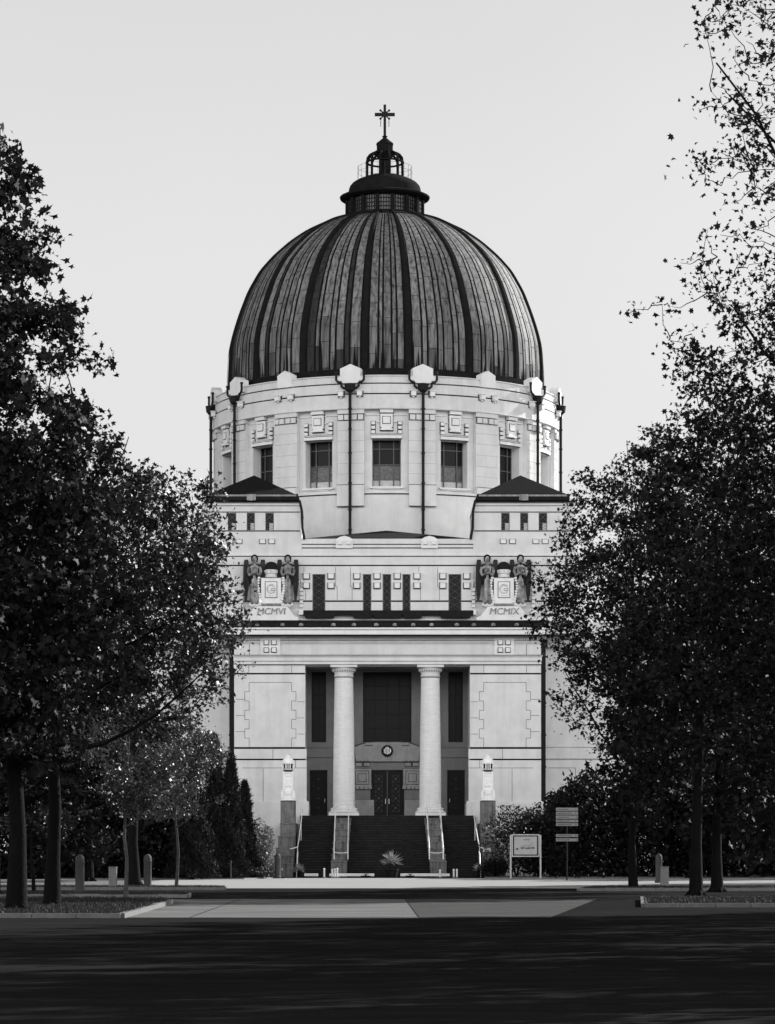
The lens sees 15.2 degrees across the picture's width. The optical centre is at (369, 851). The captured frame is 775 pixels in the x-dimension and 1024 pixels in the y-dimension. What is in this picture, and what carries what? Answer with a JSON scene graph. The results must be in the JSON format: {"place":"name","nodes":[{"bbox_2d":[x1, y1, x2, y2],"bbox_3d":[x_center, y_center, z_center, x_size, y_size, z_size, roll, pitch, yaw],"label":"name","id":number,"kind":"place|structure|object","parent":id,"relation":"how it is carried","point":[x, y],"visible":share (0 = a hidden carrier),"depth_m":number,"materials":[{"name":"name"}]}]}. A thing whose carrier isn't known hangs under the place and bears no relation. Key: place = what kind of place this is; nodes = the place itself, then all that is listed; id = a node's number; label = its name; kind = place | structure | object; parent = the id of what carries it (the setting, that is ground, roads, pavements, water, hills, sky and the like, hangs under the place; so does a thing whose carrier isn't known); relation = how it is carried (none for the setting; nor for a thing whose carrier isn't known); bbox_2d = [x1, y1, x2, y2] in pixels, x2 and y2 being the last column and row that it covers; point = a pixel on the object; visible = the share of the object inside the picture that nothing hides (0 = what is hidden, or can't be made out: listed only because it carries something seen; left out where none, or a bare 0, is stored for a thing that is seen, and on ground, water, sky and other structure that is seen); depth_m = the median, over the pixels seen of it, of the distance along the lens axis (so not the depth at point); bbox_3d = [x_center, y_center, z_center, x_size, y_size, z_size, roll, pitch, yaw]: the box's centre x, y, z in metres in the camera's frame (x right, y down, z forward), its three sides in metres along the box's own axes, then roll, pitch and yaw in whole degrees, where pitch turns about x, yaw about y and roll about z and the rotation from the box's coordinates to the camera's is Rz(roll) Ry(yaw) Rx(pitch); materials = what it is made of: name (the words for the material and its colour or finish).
{"place":"outdoors","nodes":[
{"label":"outdoors","id":0,"kind":"place"},
{"bbox_2d":[0,879,165,885],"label":"side path","id":1,"kind":"structure","parent":0,"point":[97,882],"depth_m":157.22,"materials":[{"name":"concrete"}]},
{"bbox_2d":[127,899,418,917],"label":"paved forecourt","id":2,"kind":"structure","parent":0,"point":[310,908],"depth_m":80.88,"materials":[{"name":"concrete"}]},
{"bbox_2d":[0,896,172,917],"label":"kerb","id":3,"kind":"structure","parent":2,"relation":"on","point":[136,911],"depth_m":70.31,"materials":[{"name":"concrete"}]},
{"bbox_2d":[191,899,418,916],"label":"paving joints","id":4,"kind":"object","parent":2,"relation":"on","point":[239,899],"visible":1,"depth_m":82.11,"materials":[{"name":"grey concrete"}]},
{"bbox_2d":[292,863,305,876],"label":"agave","id":5,"kind":"object","parent":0,"point":[297,871],"visible":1,"depth_m":182.91,"materials":[{"name":"grey plant"}]},
{"bbox_2d":[0,918,774,1023],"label":"road","id":6,"kind":"structure","parent":0,"point":[387,970],"depth_m":39.18,"materials":[{"name":"black asphalt"}]},
{"bbox_2d":[618,0,774,795],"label":"maple tree","id":7,"kind":"object","parent":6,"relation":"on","point":[740,566],"visible":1,"depth_m":61.64,"materials":[{"name":"black plant"}]},
{"bbox_2d":[0,853,774,877],"bbox_3d":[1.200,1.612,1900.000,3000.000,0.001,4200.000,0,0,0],"label":"ground","id":8,"kind":"structure","parent":0,"point":[466,877],"depth_m":183.70,"materials":[{"name":"soil"}]},
{"bbox_2d":[0,713,82,855],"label":"background tree","id":9,"kind":"object","parent":8,"relation":"on","point":[65,813],"visible":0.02,"depth_m":149.03,"materials":[{"name":"black plant"}]},
{"bbox_2d":[1,663,183,880],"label":"background tree","id":10,"kind":"object","parent":8,"relation":"on","point":[90,848],"visible":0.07,"depth_m":156.98,"materials":[{"name":"black plant"}]},
{"bbox_2d":[0,877,284,878],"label":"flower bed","id":11,"kind":"object","parent":8,"relation":"on","point":[74,877],"visible":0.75,"depth_m":180.96,"materials":[{"name":"black plant"}]},
{"bbox_2d":[0,819,68,877],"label":"hedge","id":12,"kind":"object","parent":11,"relation":"on","point":[39,871],"visible":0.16,"depth_m":178.88,"materials":[{"name":"black plant"}]},
{"bbox_2d":[60,802,148,877],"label":"hedge","id":13,"kind":"object","parent":11,"relation":"on","point":[115,823],"visible":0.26,"depth_m":179.45,"materials":[{"name":"black plant"}]},
{"bbox_2d":[127,788,185,877],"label":"hedge","id":14,"kind":"object","parent":11,"relation":"on","point":[157,833],"visible":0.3,"depth_m":178.41,"materials":[{"name":"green plant"}]},
{"bbox_2d":[61,877,274,878],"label":"bed kerb","id":15,"kind":"structure","parent":11,"relation":"on","point":[188,878],"depth_m":170.47,"materials":[{"name":"concrete"}]},
{"bbox_2d":[195,852,228,877],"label":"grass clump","id":16,"kind":"object","parent":11,"relation":"on","point":[217,862],"visible":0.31,"depth_m":171.20,"materials":[{"name":"black plant"}]},
{"bbox_2d":[196,732,234,877],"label":"conifer","id":17,"kind":"object","parent":11,"relation":"on","point":[214,789],"visible":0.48,"depth_m":171.48,"materials":[{"name":"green plant"}]},
{"bbox_2d":[239,779,263,869],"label":"conifer","id":18,"kind":"object","parent":11,"relation":"on","point":[250,848],"visible":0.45,"depth_m":175.72,"materials":[{"name":"black plant"}]},
{"bbox_2d":[242,865,274,877],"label":"shrub","id":19,"kind":"object","parent":11,"relation":"on","point":[259,872],"visible":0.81,"depth_m":173.61,"materials":[{"name":"grey plant"}]},
{"bbox_2d":[253,816,274,870],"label":"shrub","id":20,"kind":"object","parent":11,"relation":"on","point":[264,853],"visible":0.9,"depth_m":176.70,"materials":[{"name":"grey plant"}]},
{"bbox_2d":[263,859,282,876],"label":"shrub","id":21,"kind":"object","parent":11,"relation":"on","point":[272,866],"visible":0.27,"depth_m":178.78,"materials":[{"name":"grey plant"}]},
{"bbox_2d":[274,853,280,877],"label":"bollard","id":22,"kind":"object","parent":11,"relation":"on","point":[277,865],"visible":1,"depth_m":175.85,"materials":[{"name":"grey stone"}]},
{"bbox_2d":[304,873,317,877],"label":"bench","id":23,"kind":"object","parent":8,"relation":"on","point":[310,874],"visible":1,"depth_m":180.80,"materials":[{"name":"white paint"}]},
{"bbox_2d":[329,873,373,877],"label":"bench","id":24,"kind":"object","parent":8,"relation":"on","point":[353,874],"visible":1,"depth_m":180.80,"materials":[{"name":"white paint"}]},
{"bbox_2d":[124,104,649,876],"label":"church","id":25,"kind":"structure","parent":8,"relation":"on","point":[384,410],"depth_m":199.30,"materials":[{"name":"stone"}]},
{"bbox_2d":[228,513,235,529],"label":"window","id":26,"kind":"structure","parent":25,"relation":"in","point":[232,518],"depth_m":196.56,"materials":[{"name":"grey glass"}]},
{"bbox_2d":[247,513,254,529],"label":"window","id":27,"kind":"structure","parent":25,"relation":"in","point":[250,516],"depth_m":196.56,"materials":[{"name":"grey glass"}]},
{"bbox_2d":[261,447,272,483],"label":"window","id":28,"kind":"structure","parent":25,"relation":"in","point":[266,453],"depth_m":211.81,"materials":[{"name":"black glass"}]},
{"bbox_2d":[265,513,273,529],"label":"window","id":29,"kind":"structure","parent":25,"relation":"in","point":[269,517],"depth_m":196.56,"materials":[{"name":"grey glass"}]},
{"bbox_2d":[281,754,294,800],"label":"lamp pillar","id":30,"kind":"structure","parent":25,"relation":"on","point":[288,793],"depth_m":190.46,"materials":[{"name":"stone"}]},
{"bbox_2d":[290,806,302,876],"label":"handrail","id":31,"kind":"object","parent":25,"relation":"attached to","point":[298,839],"visible":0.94,"depth_m":186.85,"materials":[{"name":"silver metal"}]},
{"bbox_2d":[310,770,326,814],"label":"door","id":32,"kind":"structure","parent":25,"relation":"in","point":[318,778],"depth_m":199.46,"materials":[{"name":"paint"}]},
{"bbox_2d":[312,574,324,609],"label":"window","id":33,"kind":"structure","parent":25,"relation":"in","point":[318,580],"depth_m":196.56,"materials":[{"name":"grey metal"}]},
{"bbox_2d":[312,672,325,741],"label":"window","id":34,"kind":"structure","parent":25,"relation":"in","point":[318,678],"depth_m":199.51,"materials":[{"name":"glass"}]},
{"bbox_2d":[310,442,331,487],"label":"window","id":35,"kind":"structure","parent":25,"relation":"in","point":[320,453],"depth_m":209.03,"materials":[{"name":"grey glass"}]},
{"bbox_2d":[334,803,348,858],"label":"handrail","id":36,"kind":"object","parent":25,"relation":"attached to","point":[335,828],"visible":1,"depth_m":188.39,"materials":[{"name":"grey metal"}]},
{"bbox_2d":[363,574,370,609],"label":"window","id":37,"kind":"structure","parent":25,"relation":"in","point":[366,577],"depth_m":196.56,"materials":[{"name":"black glass"}]},
{"bbox_2d":[373,440,399,485],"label":"window","id":38,"kind":"structure","parent":25,"relation":"in","point":[386,454],"depth_m":208.12,"materials":[{"name":"grey glass"}]},
{"bbox_2d":[363,672,410,741],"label":"window","id":39,"kind":"structure","parent":25,"relation":"in","point":[386,695],"depth_m":199.51,"materials":[{"name":"glass"}]},
{"bbox_2d":[383,574,390,609],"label":"window","id":40,"kind":"structure","parent":25,"relation":"in","point":[386,577],"depth_m":196.56,"materials":[{"name":"black glass"}]},
{"bbox_2d":[371,770,403,814],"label":"door","id":41,"kind":"structure","parent":25,"relation":"in","point":[379,777],"depth_m":199.46,"materials":[{"name":"paint"}]},
{"bbox_2d":[402,574,410,609],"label":"window","id":42,"kind":"structure","parent":25,"relation":"in","point":[406,578],"depth_m":196.56,"materials":[{"name":"black glass"}]},
{"bbox_2d":[426,803,443,858],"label":"handrail","id":43,"kind":"object","parent":25,"relation":"attached to","point":[440,828],"visible":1,"depth_m":188.98,"materials":[{"name":"silver metal"}]},
{"bbox_2d":[441,442,462,487],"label":"window","id":44,"kind":"structure","parent":25,"relation":"in","point":[451,453],"depth_m":209.03,"materials":[{"name":"grey glass"}]},
{"bbox_2d":[448,574,460,609],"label":"window","id":45,"kind":"structure","parent":25,"relation":"in","point":[454,580],"depth_m":196.56,"materials":[{"name":"black glass"}]},
{"bbox_2d":[448,672,462,741],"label":"window","id":46,"kind":"structure","parent":25,"relation":"in","point":[455,679],"depth_m":199.51,"materials":[{"name":"glass"}]},
{"bbox_2d":[447,770,464,814],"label":"door","id":47,"kind":"structure","parent":25,"relation":"in","point":[455,778],"depth_m":199.46,"materials":[{"name":"paint"}]},
{"bbox_2d":[472,806,482,876],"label":"handrail","id":48,"kind":"object","parent":25,"relation":"attached to","point":[477,838],"visible":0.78,"depth_m":187.37,"materials":[{"name":"silver metal"}]},
{"bbox_2d":[481,754,494,800],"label":"lamp pillar","id":49,"kind":"structure","parent":25,"relation":"on","point":[487,792],"depth_m":190.46,"materials":[{"name":"stone"}]},
{"bbox_2d":[501,513,509,529],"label":"window","id":50,"kind":"structure","parent":25,"relation":"in","point":[505,517],"depth_m":196.56,"materials":[{"name":"grey glass"}]},
{"bbox_2d":[500,447,511,484],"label":"window","id":51,"kind":"structure","parent":25,"relation":"in","point":[505,453],"depth_m":211.86,"materials":[{"name":"black glass"}]},
{"bbox_2d":[520,513,527,529],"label":"window","id":52,"kind":"structure","parent":25,"relation":"in","point":[523,516],"depth_m":196.56,"materials":[{"name":"black glass"}]},
{"bbox_2d":[539,513,546,529],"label":"window","id":53,"kind":"structure","parent":25,"relation":"in","point":[542,516],"depth_m":196.56,"materials":[{"name":"black glass"}]},
{"bbox_2d":[380,851,403,877],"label":"potted plant","id":54,"kind":"object","parent":8,"relation":"on","point":[391,873],"visible":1,"depth_m":182.25,"materials":[{"name":"grey plant"}]},
{"bbox_2d":[400,873,449,877],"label":"bench","id":55,"kind":"object","parent":8,"relation":"on","point":[425,874],"visible":1,"depth_m":180.80,"materials":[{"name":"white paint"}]},
{"bbox_2d":[474,862,480,876],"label":"agave","id":56,"kind":"object","parent":8,"relation":"on","point":[476,867],"visible":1,"depth_m":182.93,"materials":[{"name":"grey plant"}]},
{"bbox_2d":[481,876,771,877],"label":"flower bed","id":57,"kind":"object","parent":8,"relation":"on","point":[600,876],"visible":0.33,"depth_m":188.34,"materials":[{"name":"plant"}]},
{"bbox_2d":[477,857,509,876],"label":"shrub","id":58,"kind":"object","parent":57,"relation":"on","point":[492,869],"visible":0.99,"depth_m":181.72,"materials":[{"name":"black plant"}]},
{"bbox_2d":[478,804,553,876],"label":"shrub","id":59,"kind":"object","parent":57,"relation":"on","point":[501,834],"visible":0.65,"depth_m":182.51,"materials":[{"name":"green plant"}]},
{"bbox_2d":[513,802,561,876],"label":"shrub","id":60,"kind":"object","parent":57,"relation":"on","point":[537,872],"visible":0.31,"depth_m":183.36,"materials":[{"name":"black plant"}]},
{"bbox_2d":[541,762,641,877],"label":"hedge","id":61,"kind":"object","parent":57,"relation":"on","point":[599,829],"visible":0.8,"depth_m":179.65,"materials":[{"name":"black plant"}]},
{"bbox_2d":[612,777,730,876],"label":"hedge","id":62,"kind":"object","parent":57,"relation":"on","point":[646,861],"visible":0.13,"depth_m":179.61,"materials":[{"name":"black plant"}]},
{"bbox_2d":[706,813,774,876],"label":"hedge","id":63,"kind":"object","parent":57,"relation":"on","point":[766,870],"visible":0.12,"depth_m":180.02,"materials":[{"name":"black plant"}]},
{"bbox_2d":[485,877,774,877],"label":"bed kerb","id":64,"kind":"structure","parent":8,"relation":"on","point":[622,877],"depth_m":179.11,"materials":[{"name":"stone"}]},
{"bbox_2d":[621,723,753,877],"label":"background tree","id":65,"kind":"object","parent":8,"relation":"on","point":[658,837],"visible":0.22,"depth_m":176.36,"materials":[{"name":"black plant"}]},
{"bbox_2d":[686,614,774,872],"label":"background tree","id":66,"kind":"object","parent":8,"relation":"on","point":[755,847],"visible":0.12,"depth_m":130.10,"materials":[{"name":"black plant"}]},
{"bbox_2d":[708,751,774,860],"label":"background tree","id":67,"kind":"object","parent":8,"relation":"on","point":[751,835],"visible":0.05,"depth_m":144.11,"materials":[{"name":"black plant"}]},
{"bbox_2d":[0,0,774,852],"label":"sky","id":68,"kind":"structure","parent":0,"point":[179,145],"materials":[{"name":"white"}]},
{"bbox_2d":[1,888,774,898],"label":"cross road","id":69,"kind":"structure","parent":0,"point":[401,893],"depth_m":112.06,"materials":[{"name":"grey asphalt"}]},
{"bbox_2d":[0,729,102,890],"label":"young tree","id":70,"kind":"object","parent":69,"relation":"on","point":[40,821],"visible":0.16,"depth_m":119.74,"materials":[{"name":"black plant"}]},
{"bbox_2d":[0,432,173,893],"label":"maple tree","id":71,"kind":"object","parent":69,"relation":"on","point":[74,792],"visible":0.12,"depth_m":102.59,"materials":[{"name":"black plant"}]},
{"bbox_2d":[0,893,190,897],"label":"kerb","id":72,"kind":"structure","parent":69,"relation":"on","point":[188,895],"depth_m":101.65,"materials":[{"name":"concrete"}]},
{"bbox_2d":[1,886,226,889],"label":"kerb","id":73,"kind":"structure","parent":69,"relation":"on","point":[141,888],"depth_m":122.14,"materials":[{"name":"concrete"}]},
{"bbox_2d":[77,694,195,897],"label":"sapling","id":74,"kind":"object","parent":69,"relation":"on","point":[145,798],"visible":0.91,"depth_m":100.71,"materials":[{"name":"grey plant"}]},
{"bbox_2d":[558,509,774,891],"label":"maple tree","id":75,"kind":"object","parent":69,"relation":"on","point":[723,803],"visible":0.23,"depth_m":115.11,"materials":[{"name":"black plant"}]},
{"bbox_2d":[575,371,774,895],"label":"maple tree","id":76,"kind":"object","parent":69,"relation":"on","point":[701,732],"visible":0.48,"depth_m":105.49,"materials":[{"name":"black plant"}]},
{"bbox_2d":[577,886,774,890],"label":"kerb","id":77,"kind":"structure","parent":69,"relation":"on","point":[668,889],"depth_m":119.15,"materials":[{"name":"concrete"}]},
{"bbox_2d":[143,878,774,887],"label":"promenade","id":78,"kind":"structure","parent":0,"point":[413,883],"depth_m":152.07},
{"bbox_2d":[70,464,256,885],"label":"linden tree","id":79,"kind":"object","parent":78,"relation":"on","point":[134,877],"visible":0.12,"depth_m":135.65,"materials":[{"name":"black plant"}]},
{"bbox_2d":[162,767,221,879],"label":"conifer","id":80,"kind":"object","parent":78,"relation":"on","point":[194,841],"visible":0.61,"depth_m":167.46,"materials":[{"name":"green plant"}]},
{"bbox_2d":[214,751,253,877],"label":"conifer","id":81,"kind":"object","parent":78,"relation":"on","point":[235,819],"visible":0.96,"depth_m":171.61,"materials":[{"name":"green plant"}]},
{"bbox_2d":[510,834,540,877],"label":"notice board","id":82,"kind":"object","parent":78,"relation":"on","point":[525,845],"visible":1,"depth_m":175.99,"materials":[{"name":"metal"}]},
{"bbox_2d":[556,807,577,879],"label":"direction sign","id":83,"kind":"object","parent":78,"relation":"on","point":[566,815],"visible":0.99,"depth_m":164.91,"materials":[{"name":"metal"}]},
{"bbox_2d":[655,854,661,882],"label":"bollard","id":84,"kind":"object","parent":78,"relation":"on","point":[658,859],"visible":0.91,"depth_m":149.85,"materials":[{"name":"grey stone"}]},
{"bbox_2d":[406,899,595,917],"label":"asphalt drive","id":85,"kind":"structure","parent":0,"point":[485,908],"depth_m":83.80,"materials":[{"name":"grey asphalt"}]},
{"bbox_2d":[550,899,774,917],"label":"side road","id":86,"kind":"structure","parent":0,"point":[614,908],"depth_m":78.16,"materials":[{"name":"grey asphalt"}]},
{"bbox_2d":[640,896,774,906],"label":"kerb","id":87,"kind":"structure","parent":86,"relation":"on","point":[644,904],"depth_m":83.91,"materials":[{"name":"concrete"}]},
{"bbox_2d":[649,897,771,902],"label":"lawn island","id":88,"kind":"structure","parent":0,"point":[711,899],"depth_m":89.89,"materials":[{"name":"plant"}]},
{"bbox_2d":[643,894,774,902],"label":"grass","id":89,"kind":"structure","parent":88,"relation":"on","point":[694,898],"depth_m":90.00,"materials":[{"name":"plant"}]},
{"label":"lawn island","id":90,"kind":"structure","parent":0,"visible":0},
{"bbox_2d":[75,854,84,891],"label":"bollard","id":91,"kind":"object","parent":90,"relation":"on","point":[79,872],"visible":0.84,"depth_m":105.86,"materials":[{"name":"grey stone"}]},
{"bbox_2d":[0,890,189,894],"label":"grass","id":92,"kind":"structure","parent":90,"relation":"on","point":[110,892],"depth_m":103.44,"materials":[{"name":"plant"}]},
{"label":"lawn island","id":93,"kind":"structure","parent":0,"visible":0},
{"bbox_2d":[1,884,224,886],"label":"grass","id":94,"kind":"structure","parent":93,"relation":"on","point":[92,885],"depth_m":124.03,"materials":[{"name":"grey plant"}]},
{"bbox_2d":[108,867,117,886],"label":"square post","id":95,"kind":"object","parent":93,"relation":"on","point":[112,876],"visible":0.75,"depth_m":123.83,"materials":[{"name":"grey stone"}]},
{"bbox_2d":[143,854,151,885],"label":"bollard","id":96,"kind":"object","parent":93,"relation":"on","point":[147,860],"visible":0.83,"depth_m":124.86,"materials":[{"name":"grey stone"}]},
{"bbox_2d":[129,702,232,885],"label":"sapling","id":97,"kind":"object","parent":93,"relation":"on","point":[199,754],"visible":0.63,"depth_m":125.62,"materials":[{"name":"grey plant"}]},
{"label":"lawn island","id":98,"kind":"structure","parent":0,"visible":0},
{"bbox_2d":[0,123,151,908],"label":"maple tree","id":99,"kind":"object","parent":98,"relation":"on","point":[30,577],"visible":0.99,"depth_m":75.06,"materials":[{"name":"black plant"}]},
{"bbox_2d":[0,895,169,912],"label":"grass","id":100,"kind":"structure","parent":98,"relation":"on","point":[91,904],"depth_m":80.25,"materials":[{"name":"plant"}]},
{"bbox_2d":[1,411,268,904],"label":"maple tree","id":101,"kind":"object","parent":98,"relation":"on","point":[179,571],"visible":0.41,"depth_m":83.02,"materials":[{"name":"black plant"}]},
{"label":"lawn island","id":102,"kind":"structure","parent":0,"visible":0},
{"bbox_2d":[519,421,750,886],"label":"maple tree","id":103,"kind":"object","parent":102,"relation":"on","point":[585,656],"visible":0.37,"depth_m":123.17,"materials":[{"name":"black plant"}]},
{"bbox_2d":[660,867,668,885],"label":"square post","id":104,"kind":"object","parent":102,"relation":"on","point":[664,876],"visible":0.76,"depth_m":125.83,"materials":[{"name":"grey stone"}]},
{"bbox_2d":[581,884,774,887],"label":"grass","id":105,"kind":"structure","parent":102,"relation":"on","point":[685,886],"depth_m":121.56,"materials":[{"name":"grey plant"}]}
]}

